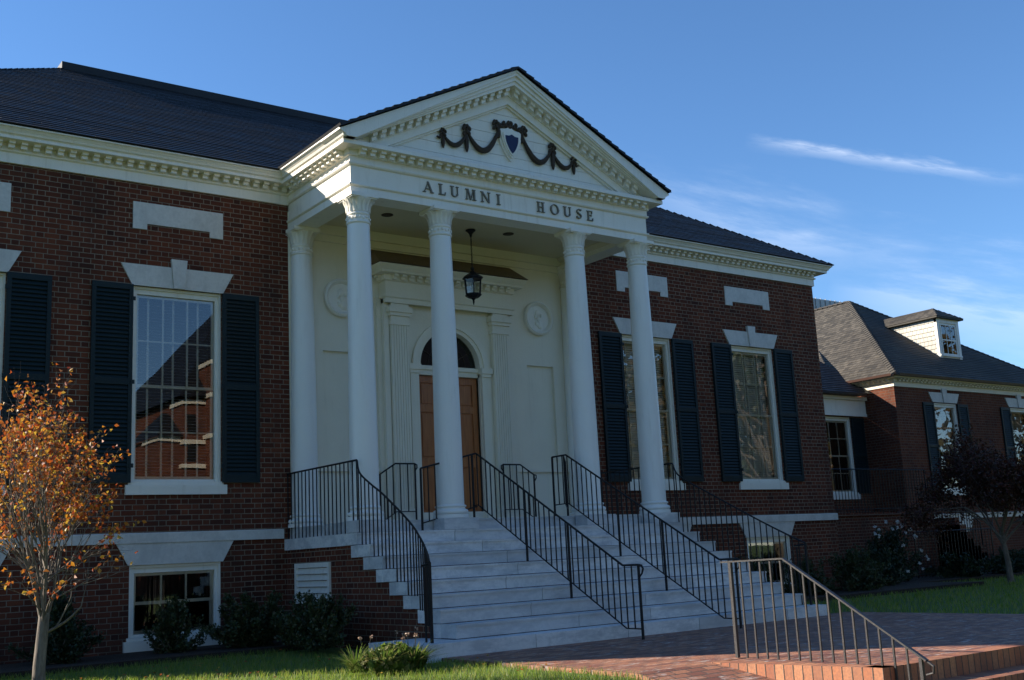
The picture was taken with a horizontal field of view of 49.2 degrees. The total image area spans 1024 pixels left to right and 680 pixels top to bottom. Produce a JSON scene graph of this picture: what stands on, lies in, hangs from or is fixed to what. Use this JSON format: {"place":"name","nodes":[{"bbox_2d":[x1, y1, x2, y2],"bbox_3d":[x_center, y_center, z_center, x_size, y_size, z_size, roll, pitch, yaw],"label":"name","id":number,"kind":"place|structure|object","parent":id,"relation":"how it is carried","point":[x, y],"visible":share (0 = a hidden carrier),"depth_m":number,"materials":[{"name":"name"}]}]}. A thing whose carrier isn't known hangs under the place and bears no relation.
{"place":"outdoors","nodes":[
{"label":"outdoors","id":0,"kind":"place"},
{"bbox_2d":[0,574,1023,679],"bbox_3d":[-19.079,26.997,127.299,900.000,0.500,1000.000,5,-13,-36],"label":"ground","id":1,"kind":"structure","parent":0,"point":[332,650],"depth_m":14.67,"materials":[{"name":"plant"}]},
{"bbox_2d":[0,362,146,679],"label":"autumn tree","id":2,"kind":"object","parent":1,"relation":"on","point":[42,479],"visible":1,"depth_m":10.80,"materials":[{"name":"orange plant"}]},
{"bbox_2d":[270,590,357,651],"bbox_3d":[-2.756,3.827,15.297,0.927,0.809,2.005,5,-13,-36],"label":"leafy shrub","id":3,"kind":"object","parent":1,"relation":"on","point":[309,629],"visible":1,"depth_m":14.95,"materials":[{"name":"green plant"}]},
{"bbox_2d":[63,645,605,679],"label":"fallen leaves","id":4,"kind":"object","parent":1,"relation":"on","point":[318,660],"visible":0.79,"depth_m":12.42,"materials":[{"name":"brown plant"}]},
{"bbox_2d":[329,626,453,672],"bbox_3d":[-1.328,3.310,11.945,1.470,0.434,0.938,0,-11,-15],"label":"daylily clump","id":5,"kind":"object","parent":1,"relation":"on","point":[390,656],"visible":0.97,"depth_m":11.82,"materials":[{"name":"green plant"}]},
{"bbox_2d":[0,61,842,664],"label":"brick building","id":6,"kind":"structure","parent":1,"relation":"on","point":[232,311],"depth_m":18.26,"materials":[{"name":"brick"}]},
{"bbox_2d":[0,273,5,495],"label":"window","id":7,"kind":"structure","parent":6,"relation":"in","point":[2,275],"depth_m":15.81,"materials":[{"name":"white paint"}]},
{"bbox_2d":[123,562,222,652],"bbox_3d":[-4.985,3.922,16.512,1.530,1.215,0.245,5,-13,-36],"label":"basement window","id":8,"kind":"structure","parent":6,"relation":"in","point":[135,642],"depth_m":16.53,"materials":[{"name":"white paint"}]},
{"bbox_2d":[124,286,226,494],"bbox_3d":[-5.175,0.789,17.163,1.550,3.165,0.316,5,-13,-36],"label":"window","id":9,"kind":"structure","parent":6,"relation":"in","point":[160,485],"depth_m":17.23,"materials":[{"name":"white paint"}]},
{"bbox_2d":[287,459,433,642],"bbox_3d":[-2.132,2.856,15.586,0.328,2.435,5.049,4,-13,-30],"label":"stair railing","id":10,"kind":"object","parent":6,"relation":"on","point":[425,589],"visible":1,"depth_m":15.42,"materials":[{"name":"black metal"}]},
{"bbox_2d":[379,463,417,519],"bbox_3d":[-1.903,2.561,18.660,0.789,1.024,0.028,5,-13,-36],"label":"railing","id":11,"kind":"object","parent":6,"relation":"on","point":[415,469],"depth_m":18.72,"materials":[{"name":"black metal"}]},
{"bbox_2d":[419,376,435,512],"bbox_3d":[-1.402,1.918,19.648,0.652,2.590,0.050,5,-13,-36],"label":"door","id":12,"kind":"structure","parent":6,"relation":"in","point":[425,382],"depth_m":19.62,"materials":[{"name":"brown wood"}]},
{"bbox_2d":[459,378,481,511],"bbox_3d":[-0.870,1.966,20.032,0.652,2.590,0.050,5,-13,-36],"label":"door","id":13,"kind":"structure","parent":6,"relation":"in","point":[467,387],"depth_m":20.15,"materials":[{"name":"brown wood"}]},
{"bbox_2d":[462,229,482,304],"bbox_3d":[-0.698,-1.278,19.615,0.342,1.358,0.342,-9,-13,30],"label":"hanging lantern","id":14,"kind":"object","parent":6,"relation":"hanging from","point":[472,276],"visible":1,"depth_m":19.50,"materials":[{"name":"black metal"}]},
{"bbox_2d":[501,464,536,516],"bbox_3d":[0.143,2.744,20.136,0.789,1.024,0.028,5,-13,-36],"label":"railing","id":15,"kind":"object","parent":6,"relation":"on","point":[522,466],"depth_m":20.20,"materials":[{"name":"black metal"}]},
{"bbox_2d":[419,453,644,639],"bbox_3d":[0.126,2.752,15.581,1.072,2.744,3.797,5,-13,-36],"label":"stair railing","id":16,"kind":"object","parent":6,"relation":"on","point":[568,555],"visible":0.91,"depth_m":15.87,"materials":[{"name":"black metal"}]},
{"bbox_2d":[551,454,741,628],"bbox_3d":[1.810,2.986,17.235,0.572,2.744,4.486,3,-12,-28],"label":"stair railing","id":17,"kind":"object","parent":6,"relation":"on","point":[565,478],"visible":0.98,"depth_m":16.93,"materials":[{"name":"black metal"}]},
{"bbox_2d":[622,335,685,490],"bbox_3d":[2.776,1.497,22.892,1.550,3.165,0.304,5,-13,-36],"label":"window","id":18,"kind":"structure","parent":6,"relation":"in","point":[670,423],"depth_m":23.12,"materials":[{"name":"white paint"}]},
{"bbox_2d":[600,463,812,604],"bbox_3d":[3.003,3.318,19.308,0.097,2.435,5.023,5,-14,-37],"label":"stair railing","id":19,"kind":"object","parent":6,"relation":"on","point":[778,530],"visible":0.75,"depth_m":18.53,"materials":[{"name":"black metal"}]},
{"bbox_2d":[731,346,788,489],"bbox_3d":[5.355,1.727,24.752,1.550,3.165,0.304,5,-13,-36],"label":"window","id":20,"kind":"structure","parent":6,"relation":"in","point":[759,476],"depth_m":24.93,"materials":[{"name":"white paint"}]},
{"bbox_2d":[747,536,791,583],"bbox_3d":[5.542,4.861,24.106,1.530,1.215,0.245,5,-13,-36],"label":"basement window","id":21,"kind":"structure","parent":6,"relation":"in","point":[782,538],"depth_m":24.33,"materials":[{"name":"white glass"}]},
{"bbox_2d":[0,572,1023,678],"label":"planting bed","id":22,"kind":"object","parent":1,"relation":"on","point":[914,584],"visible":0.35,"depth_m":15.58,"materials":[{"name":"brown soil"}]},
{"bbox_2d":[5,590,105,664],"bbox_3d":[-5.947,3.814,14.758,0.998,1.026,0.988,-6,-11,14],"label":"leafy shrub","id":23,"kind":"object","parent":22,"relation":"on","point":[64,644],"visible":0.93,"depth_m":14.61,"materials":[{"name":"green plant"}]},
{"bbox_2d":[141,594,206,653],"bbox_3d":[-4.716,3.989,15.678,0.838,0.876,0.750,-1,-11,-9],"label":"leafy shrub","id":24,"kind":"object","parent":22,"relation":"on","point":[169,635],"visible":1,"depth_m":15.54,"materials":[{"name":"green plant"}]},
{"bbox_2d":[198,587,288,647],"bbox_3d":[-3.838,4.007,15.990,1.309,0.871,1.004,1,-12,-21],"label":"leafy shrub","id":25,"kind":"object","parent":22,"relation":"on","point":[248,627],"visible":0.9,"depth_m":15.91,"materials":[{"name":"green plant"}]},
{"bbox_2d":[773,555,839,594],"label":"leafy shrub","id":26,"kind":"object","parent":22,"relation":"on","point":[820,590],"visible":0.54,"depth_m":22.95,"materials":[{"name":"green plant"}]},
{"bbox_2d":[826,544,894,590],"bbox_3d":[7.507,4.901,24.098,1.622,1.036,1.234,5,-13,-36],"label":"leafy shrub","id":27,"kind":"object","parent":22,"relation":"on","point":[850,570],"visible":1,"depth_m":23.96,"materials":[{"name":"green plant"}]},
{"bbox_2d":[856,544,921,585],"bbox_3d":[8.563,5.227,25.928,1.902,0.987,1.410,5,-13,-36],"label":"leafy shrub","id":28,"kind":"object","parent":22,"relation":"on","point":[893,569],"visible":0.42,"depth_m":25.81,"materials":[{"name":"green plant"}]},
{"bbox_2d":[860,520,929,580],"bbox_3d":[9.511,5.283,27.957,1.752,1.572,1.661,-6,-11,15],"label":"rose bush","id":29,"kind":"object","parent":22,"relation":"on","point":[890,540],"visible":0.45,"depth_m":27.80,"materials":[{"name":"green plant"}]},
{"bbox_2d":[913,528,994,577],"bbox_3d":[12.069,5.771,30.377,3.640,1.214,0.032,5,-13,-36],"label":"garden fence","id":30,"kind":"object","parent":22,"relation":"on","point":[955,545],"visible":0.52,"depth_m":30.46,"materials":[{"name":"black metal"}]},
{"bbox_2d":[921,550,995,578],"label":"leafy shrub","id":31,"kind":"object","parent":22,"relation":"on","point":[960,568],"visible":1,"depth_m":28.51,"materials":[{"name":"green plant"}]},
{"bbox_2d":[975,546,1023,573],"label":"leafy shrub","id":32,"kind":"object","parent":22,"relation":"on","point":[999,562],"visible":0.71,"depth_m":29.52,"materials":[{"name":"green plant"}]},
{"bbox_2d":[813,298,839,308],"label":"distant building","id":33,"kind":"structure","parent":1,"relation":"on","point":[819,303],"depth_m":91.14,"materials":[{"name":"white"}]},
{"bbox_2d":[711,642,1023,679],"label":"brick step","id":34,"kind":"object","parent":1,"relation":"on","point":[1001,663],"visible":0.87,"depth_m":10.33,"materials":[{"name":"red brick"}]},
{"bbox_2d":[720,558,934,679],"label":"step railing","id":35,"kind":"object","parent":34,"relation":"on","point":[921,659],"visible":1,"depth_m":10.67,"materials":[{"name":"metal"}]},
{"bbox_2d":[814,301,1023,582],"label":"brick wing","id":36,"kind":"structure","parent":1,"relation":"on","point":[909,391],"depth_m":34.00,"materials":[{"name":"red brick"}]},
{"bbox_2d":[825,416,861,499],"bbox_3d":[9.482,3.441,32.613,1.550,2.415,0.245,5,-13,-36],"label":"window","id":37,"kind":"structure","parent":36,"relation":"in","point":[845,420],"depth_m":32.87,"materials":[{"name":"white paint"}]},
{"bbox_2d":[831,468,928,512],"bbox_3d":[9.881,4.078,30.283,4.546,1.174,0.032,5,-13,-36],"label":"porch railing","id":38,"kind":"object","parent":36,"relation":"on","point":[856,509],"visible":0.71,"depth_m":30.29,"materials":[{"name":"black metal"}]},
{"bbox_2d":[934,403,965,494],"bbox_3d":[13.226,3.334,34.034,1.390,2.795,0.365,5,-13,-36],"label":"window","id":39,"kind":"structure","parent":36,"relation":"in","point":[941,408],"depth_m":34.32,"materials":[{"name":"white paint"}]},
{"bbox_2d":[926,479,982,544],"bbox_3d":[12.670,5.082,31.898,2.006,2.282,0.033,3,-12,-29],"label":"porch railing","id":40,"kind":"object","parent":36,"relation":"on","point":[960,514],"visible":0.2,"depth_m":32.05,"materials":[{"name":"black metal"}]},
{"bbox_2d":[1010,408,1023,469],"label":"window","id":41,"kind":"structure","parent":36,"relation":"in","point":[1018,412],"depth_m":36.73,"materials":[{"name":"white paint"}]},
{"bbox_2d":[892,419,1023,581],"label":"red leaved tree","id":42,"kind":"object","parent":1,"relation":"on","point":[986,477],"visible":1,"depth_m":25.66,"materials":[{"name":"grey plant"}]},
{"bbox_2d":[0,0,1023,367],"label":"sky","id":43,"kind":"structure","parent":0,"point":[881,142],"materials":[{"name":"blue"}]},
{"bbox_2d":[442,612,1023,679],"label":"brick plaza","id":44,"kind":"structure","parent":0,"point":[688,655],"depth_m":12.52,"materials":[{"name":"red brick"}]},
{"bbox_2d":[736,554,773,582],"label":"leafy shrub","id":45,"kind":"object","parent":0,"point":[756,568],"visible":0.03,"depth_m":22.27,"materials":[{"name":"green plant"}]}
]}

